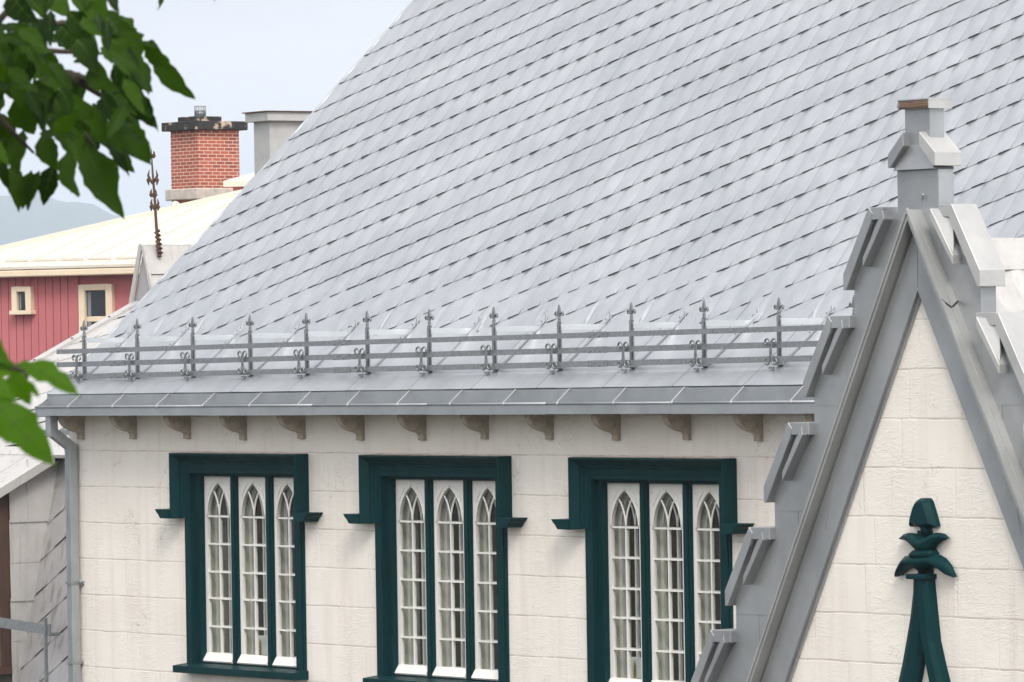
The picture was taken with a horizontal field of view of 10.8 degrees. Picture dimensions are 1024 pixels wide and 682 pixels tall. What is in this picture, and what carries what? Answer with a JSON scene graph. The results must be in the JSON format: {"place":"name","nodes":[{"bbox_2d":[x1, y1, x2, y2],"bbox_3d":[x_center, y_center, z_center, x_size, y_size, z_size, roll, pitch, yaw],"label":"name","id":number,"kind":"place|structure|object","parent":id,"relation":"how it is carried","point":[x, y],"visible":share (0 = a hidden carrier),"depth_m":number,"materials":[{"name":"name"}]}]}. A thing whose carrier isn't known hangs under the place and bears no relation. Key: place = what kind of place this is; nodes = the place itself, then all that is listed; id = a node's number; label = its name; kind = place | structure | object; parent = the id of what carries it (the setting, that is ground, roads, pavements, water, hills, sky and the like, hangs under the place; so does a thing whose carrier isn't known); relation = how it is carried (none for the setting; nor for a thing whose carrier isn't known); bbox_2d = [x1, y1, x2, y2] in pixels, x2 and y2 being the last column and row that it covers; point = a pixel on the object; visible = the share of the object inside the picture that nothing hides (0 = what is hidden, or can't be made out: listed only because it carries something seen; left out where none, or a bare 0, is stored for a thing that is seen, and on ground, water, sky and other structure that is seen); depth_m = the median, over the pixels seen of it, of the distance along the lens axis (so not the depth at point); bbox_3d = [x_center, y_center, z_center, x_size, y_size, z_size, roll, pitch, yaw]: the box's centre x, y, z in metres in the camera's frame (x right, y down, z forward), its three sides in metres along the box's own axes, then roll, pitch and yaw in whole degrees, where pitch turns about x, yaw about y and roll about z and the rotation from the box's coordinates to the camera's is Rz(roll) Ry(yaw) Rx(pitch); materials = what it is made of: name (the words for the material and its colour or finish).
{"place":"outdoors","nodes":[
{"label":"outdoors","id":0,"kind":"place"},
{"bbox_2d":[0,191,120,245],"bbox_3d":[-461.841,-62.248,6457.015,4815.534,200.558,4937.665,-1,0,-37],"label":"hills","id":1,"kind":"structure","parent":0,"point":[38,218],"depth_m":5435.60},
{"bbox_2d":[0,0,412,216],"label":"sky","id":2,"kind":"structure","parent":0,"point":[236,57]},
{"bbox_2d":[242,110,312,174],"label":"metal chimney","id":3,"kind":"object","parent":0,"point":[274,131],"visible":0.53,"depth_m":96.16,"materials":[{"name":"metal"}]},
{"label":"ground","id":4,"kind":"structure","parent":0,"visible":0},
{"bbox_2d":[0,339,80,468],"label":"young tree","id":5,"kind":"object","parent":4,"relation":"on","point":[22,430],"visible":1,"depth_m":8.13,"materials":[{"name":"green plant"}]},
{"bbox_2d":[0,243,192,681],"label":"mansard house","id":6,"kind":"structure","parent":4,"relation":"on","point":[33,576],"depth_m":62.79,"materials":[{"name":"metal"}]},
{"bbox_2d":[0,493,11,674],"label":"dormer window","id":7,"kind":"structure","parent":6,"relation":"in","point":[5,642],"depth_m":62.66,"materials":[{"name":"brown wood"}]},
{"bbox_2d":[0,617,59,681],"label":"ledge rail","id":8,"kind":"object","parent":6,"relation":"attached to","point":[44,628],"visible":1,"depth_m":61.75,"materials":[{"name":"grey metal"}]},
{"bbox_2d":[146,149,162,256],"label":"roof finial","id":9,"kind":"object","parent":6,"relation":"on","point":[155,207],"visible":0.91,"depth_m":68.25,"materials":[{"name":"metal"}]},
{"bbox_2d":[0,0,214,218],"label":"leafy tree","id":10,"kind":"object","parent":4,"relation":"on","point":[80,130],"visible":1,"depth_m":12.73,"materials":[{"name":"green plant"}]},
{"bbox_2d":[0,189,241,365],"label":"red house","id":11,"kind":"structure","parent":4,"relation":"on","point":[56,288],"depth_m":101.69,"materials":[{"name":"beige metal"}]},
{"bbox_2d":[9,286,35,314],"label":"window","id":12,"kind":"structure","parent":11,"relation":"in","point":[22,298],"depth_m":101.60,"materials":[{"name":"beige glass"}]},
{"bbox_2d":[78,284,114,331],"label":"window","id":13,"kind":"structure","parent":11,"relation":"in","point":[96,302],"depth_m":100.96,"materials":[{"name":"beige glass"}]},
{"bbox_2d":[161,106,247,203],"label":"brick chimney","id":14,"kind":"object","parent":11,"relation":"on","point":[204,156],"visible":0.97,"depth_m":112.32,"materials":[{"name":"red brick"}]},
{"bbox_2d":[223,172,254,190],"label":"red house","id":15,"kind":"structure","parent":4,"relation":"on","point":[238,183],"depth_m":107.97,"materials":[{"name":"beige metal"}]},
{"bbox_2d":[35,0,1023,681],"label":"stuccoed house","id":16,"kind":"structure","parent":4,"relation":"on","point":[845,502],"depth_m":54.63,"materials":[{"name":"metal"}]},
{"bbox_2d":[155,452,322,680],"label":"window","id":17,"kind":"structure","parent":16,"relation":"in","point":[199,482],"depth_m":57.81,"materials":[{"name":"green paint"}]},
{"bbox_2d":[259,635,266,655],"bbox_3d":[-2.642,3.297,57.730,0.082,0.298,0.220,-1,0,-37],"label":"tissue box","id":18,"kind":"object","parent":16,"relation":"in","point":[262,644],"visible":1,"depth_m":57.70,"materials":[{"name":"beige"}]},
{"bbox_2d":[343,454,526,681],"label":"window","id":19,"kind":"structure","parent":16,"relation":"in","point":[390,485],"depth_m":55.02,"materials":[{"name":"green paint"}]},
{"bbox_2d":[56,295,854,379],"bbox_3d":[-0.541,0.002,54.972,0.758,0.724,14.101,-1,0,-37],"label":"snow guard","id":20,"kind":"object","parent":16,"relation":"on","point":[559,350],"visible":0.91,"depth_m":54.73,"materials":[{"name":"metal"}]},
{"bbox_2d":[631,657,641,678],"bbox_3d":[1.244,3.230,52.653,0.082,0.298,0.220,-1,0,-37],"label":"tissue box","id":21,"kind":"object","parent":16,"relation":"in","point":[635,667],"visible":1,"depth_m":52.64,"materials":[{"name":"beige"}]},
{"bbox_2d":[551,456,754,681],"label":"window","id":22,"kind":"structure","parent":16,"relation":"in","point":[601,489],"depth_m":52.26,"materials":[{"name":"green paint"}]}
]}

